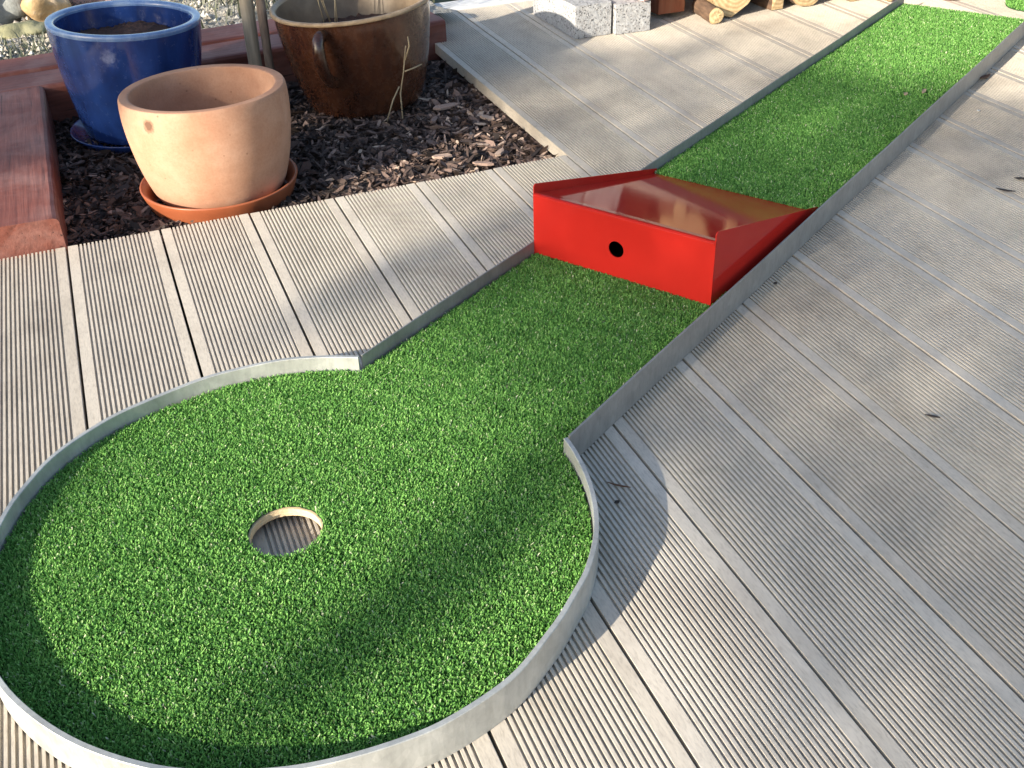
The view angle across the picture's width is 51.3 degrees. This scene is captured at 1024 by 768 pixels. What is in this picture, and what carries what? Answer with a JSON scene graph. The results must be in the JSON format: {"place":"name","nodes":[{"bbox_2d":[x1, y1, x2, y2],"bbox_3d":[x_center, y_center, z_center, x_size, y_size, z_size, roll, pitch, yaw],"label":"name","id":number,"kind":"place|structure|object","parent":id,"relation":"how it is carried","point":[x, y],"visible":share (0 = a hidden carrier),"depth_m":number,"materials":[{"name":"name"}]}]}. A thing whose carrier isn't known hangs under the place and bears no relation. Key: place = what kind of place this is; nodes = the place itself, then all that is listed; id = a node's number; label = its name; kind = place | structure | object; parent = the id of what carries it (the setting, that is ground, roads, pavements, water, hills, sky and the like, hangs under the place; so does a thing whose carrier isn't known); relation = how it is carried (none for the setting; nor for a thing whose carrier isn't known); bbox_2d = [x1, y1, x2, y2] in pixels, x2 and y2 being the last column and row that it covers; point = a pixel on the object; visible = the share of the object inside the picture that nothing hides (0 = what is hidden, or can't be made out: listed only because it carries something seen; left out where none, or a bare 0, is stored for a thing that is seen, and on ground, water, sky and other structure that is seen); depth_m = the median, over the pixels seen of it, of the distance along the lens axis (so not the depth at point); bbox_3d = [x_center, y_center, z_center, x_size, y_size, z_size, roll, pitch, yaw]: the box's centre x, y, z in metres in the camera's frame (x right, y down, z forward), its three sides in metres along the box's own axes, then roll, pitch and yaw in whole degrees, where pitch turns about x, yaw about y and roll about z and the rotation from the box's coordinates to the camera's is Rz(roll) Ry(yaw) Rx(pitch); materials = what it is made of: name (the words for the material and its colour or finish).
{"place":"outdoors","nodes":[
{"label":"outdoors","id":0,"kind":"place"},
{"bbox_2d":[73,273,202,425],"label":"earth below deck","id":1,"kind":"object","parent":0,"point":[187,329],"depth_m":1.62,"materials":[{"name":"soil"}]},
{"bbox_2d":[0,0,1023,767],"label":"deck","id":2,"kind":"structure","parent":1,"relation":"on","point":[812,538],"depth_m":1.37,"materials":[{"name":"grey wood"}]},
{"bbox_2d":[0,0,1023,767],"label":"minigolf lane","id":3,"kind":"structure","parent":2,"relation":"on","point":[424,598],"depth_m":1.16,"materials":[{"name":"green plastic"}]},
{"bbox_2d":[533,168,817,306],"bbox_3d":[0.264,-0.287,1.655,0.299,0.116,0.378,21,40,30],"label":"ramp obstacle","id":4,"kind":"object","parent":3,"relation":"on","point":[700,243],"visible":1,"depth_m":1.56,"materials":[{"name":"red paint"}]},
{"bbox_2d":[533,0,611,38],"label":"granite block","id":5,"kind":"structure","parent":2,"relation":"on","point":[577,19],"depth_m":2.63,"materials":[{"name":"grey stone"}]},
{"bbox_2d":[607,482,630,487],"bbox_3d":[0.121,0.114,1.204,0.028,0.002,0.003,11,36,18],"label":"leaf stalk","id":6,"kind":"object","parent":2,"relation":"on","point":[618,485],"visible":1,"depth_m":1.20,"materials":[{"name":"grey plant"}]},
{"bbox_2d":[610,0,650,34],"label":"granite block","id":7,"kind":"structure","parent":2,"relation":"on","point":[629,16],"depth_m":2.64,"materials":[{"name":"grey stone"}]},
{"bbox_2d":[650,0,684,14],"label":"firewood log","id":8,"kind":"object","parent":2,"relation":"on","point":[658,7],"visible":0.75,"depth_m":2.74,"materials":[{"name":"brown wood"}]},
{"bbox_2d":[692,0,723,23],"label":"firewood log","id":9,"kind":"object","parent":2,"relation":"on","point":[707,11],"visible":1,"depth_m":2.70,"materials":[{"name":"brown wood"}]},
{"bbox_2d":[706,0,749,16],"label":"firewood log","id":10,"kind":"object","parent":2,"relation":"on","point":[729,8],"visible":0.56,"depth_m":2.73,"materials":[{"name":"brown wood"}]},
{"bbox_2d":[750,0,783,9],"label":"firewood log","id":11,"kind":"object","parent":2,"relation":"on","point":[772,4],"visible":0.91,"depth_m":2.79,"materials":[{"name":"brown wood"}]},
{"bbox_2d":[787,0,817,5],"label":"firewood log","id":12,"kind":"object","parent":2,"relation":"on","point":[804,2],"visible":1,"depth_m":2.80,"materials":[{"name":"brown wood"}]},
{"bbox_2d":[996,188,1014,191],"bbox_3d":[0.844,-0.332,1.825,0.032,0.003,0.006,16,38,25],"label":"dead leaf","id":13,"kind":"object","parent":2,"relation":"on","point":[1005,190],"visible":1,"depth_m":1.82,"materials":[{"name":"grey plant"}]},
{"bbox_2d":[1004,0,1023,11],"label":"turf mat","id":14,"kind":"object","parent":2,"relation":"on","point":[1017,5],"visible":1,"depth_m":2.75,"materials":[{"name":"green plant"}]},
{"bbox_2d":[0,0,453,59],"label":"gravel","id":15,"kind":"structure","parent":0,"point":[434,9],"depth_m":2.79,"materials":[{"name":"grey gravel"}]},
{"bbox_2d":[0,0,25,24],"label":"boulder","id":16,"kind":"object","parent":15,"relation":"on","point":[11,11],"visible":0.58,"depth_m":2.79,"materials":[{"name":"grey stone"}]},
{"bbox_2d":[0,20,46,38],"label":"boulder","id":17,"kind":"object","parent":15,"relation":"on","point":[20,29],"visible":0.67,"depth_m":2.69,"materials":[{"name":"beige stone"}]},
{"bbox_2d":[20,0,71,21],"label":"boulder","id":18,"kind":"object","parent":15,"relation":"on","point":[40,10],"visible":0.57,"depth_m":2.79,"materials":[{"name":"beige stone"}]},
{"bbox_2d":[69,0,111,5],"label":"boulder","id":19,"kind":"object","parent":15,"relation":"on","point":[75,2],"visible":0.18,"depth_m":2.90,"materials":[{"name":"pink stone"}]},
{"bbox_2d":[53,58,558,279],"bbox_3d":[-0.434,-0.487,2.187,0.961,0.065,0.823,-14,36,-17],"label":"bark mulch","id":20,"kind":"object","parent":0,"point":[456,128],"visible":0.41,"depth_m":2.12,"materials":[{"name":"brown wood"}]},
{"bbox_2d":[70,119,131,153],"bbox_3d":[-0.786,-0.547,2.269,0.290,0.022,0.289,-14,36,-17],"label":"plant saucer","id":21,"kind":"object","parent":20,"relation":"on","point":[77,130],"visible":0.17,"depth_m":2.20,"materials":[{"name":"blue ceramic"}]},
{"bbox_2d":[44,0,201,145],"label":"blue glazed pot","id":22,"kind":"object","parent":21,"relation":"on","point":[106,53],"visible":0.84,"depth_m":2.11,"materials":[{"name":"ceramic"}]},
{"bbox_2d":[139,158,297,224],"bbox_3d":[-0.539,-0.366,1.981,0.286,0.042,0.284,-14,36,-17],"label":"plant saucer","id":23,"kind":"object","parent":20,"relation":"on","point":[204,215],"visible":0.39,"depth_m":1.88,"materials":[{"name":"ceramic"}]},
{"bbox_2d":[117,64,290,208],"bbox_3d":[-0.544,-0.442,1.940,0.294,0.197,0.295,-14,34,-17],"label":"terracotta pot","id":24,"kind":"object","parent":23,"relation":"on","point":[209,136],"visible":0.97,"depth_m":1.85,"materials":[{"name":"beige ceramic"}]},
{"bbox_2d":[256,0,274,69],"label":"sapling stem","id":25,"kind":"object","parent":20,"relation":"on","point":[264,29],"visible":0.42,"depth_m":2.28,"materials":[{"name":"brown plant"}]},
{"bbox_2d":[269,0,429,118],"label":"brown glazed pot","id":26,"kind":"object","parent":20,"relation":"on","point":[349,64],"visible":0.97,"depth_m":2.23,"materials":[{"name":"ceramic"}]},
{"bbox_2d":[317,0,337,22],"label":"dry plant","id":27,"kind":"object","parent":26,"relation":"on","point":[327,14],"visible":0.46,"depth_m":2.32,"materials":[{"name":"plant"}]},
{"bbox_2d":[387,36,421,120],"bbox_3d":[-0.223,-0.638,2.222,0.097,0.171,0.025,-22,39,-27],"label":"dead twig","id":28,"kind":"object","parent":20,"relation":"on","point":[405,56],"visible":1,"depth_m":2.24,"materials":[{"name":"brown wood"}]},
{"bbox_2d":[430,116,437,123],"bbox_3d":[-0.164,-0.560,2.259,0.012,0.006,0.044,11,31,6],"label":"bark piece","id":29,"kind":"object","parent":20,"relation":"on","point":[434,119],"visible":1,"depth_m":2.25,"materials":[{"name":"wood"}]},
{"bbox_2d":[432,153,451,159],"bbox_3d":[-0.137,-0.446,2.089,0.040,0.006,0.017,-2,34,9],"label":"bark piece","id":30,"kind":"object","parent":20,"relation":"on","point":[441,156],"visible":1,"depth_m":2.08,"materials":[{"name":"brown wood"}]},
{"bbox_2d":[433,103,459,110],"bbox_3d":[-0.142,-0.604,2.323,0.068,0.006,0.017,-18,46,-29],"label":"bark piece","id":31,"kind":"object","parent":20,"relation":"on","point":[443,106],"visible":1,"depth_m":2.32,"materials":[{"name":"wood"}]},
{"bbox_2d":[472,161,493,165],"bbox_3d":[-0.056,-0.424,2.052,0.044,0.006,0.012,6,33,18],"label":"bark piece","id":32,"kind":"object","parent":20,"relation":"on","point":[480,163],"visible":1,"depth_m":2.05,"materials":[{"name":"brown wood"}]},
{"bbox_2d":[480,114,493,120],"bbox_3d":[-0.052,-0.564,2.258,0.036,0.006,0.013,22,43,24],"label":"bark piece","id":33,"kind":"object","parent":20,"relation":"on","point":[489,118],"visible":1,"depth_m":2.25,"materials":[{"name":"wood"}]},
{"bbox_2d":[494,148,503,156],"bbox_3d":[-0.024,-0.456,2.098,0.013,0.006,0.032,12,40,27],"label":"bark piece","id":34,"kind":"object","parent":20,"relation":"on","point":[499,152],"visible":1,"depth_m":2.09,"materials":[{"name":"brown wood"}]},
{"bbox_2d":[169,0,456,272],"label":"ground","id":35,"kind":"structure","parent":0,"point":[438,1],"depth_m":3.46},
{"bbox_2d":[0,86,72,288],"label":"edging timber","id":36,"kind":"object","parent":35,"relation":"on","point":[32,216],"visible":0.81,"depth_m":1.88,"materials":[{"name":"brown wood"}]},
{"bbox_2d":[0,19,277,77],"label":"edging timber","id":37,"kind":"object","parent":35,"relation":"on","point":[47,61],"visible":0.17,"depth_m":2.46,"materials":[{"name":"brown wood"}]},
{"bbox_2d":[0,12,446,124],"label":"edging timber","id":38,"kind":"object","parent":35,"relation":"on","point":[60,102],"visible":0.23,"depth_m":2.44,"materials":[{"name":"brown wood"}]},
{"bbox_2d":[239,0,261,65],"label":"wooden stake","id":39,"kind":"object","parent":35,"relation":"on","point":[247,10],"visible":0.42,"depth_m":2.28,"materials":[{"name":"grey wood"}]},
{"bbox_2d":[434,0,531,13],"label":"kerb slab","id":40,"kind":"structure","parent":35,"relation":"on","point":[461,5],"depth_m":2.92,"materials":[{"name":"concrete"}]}
]}

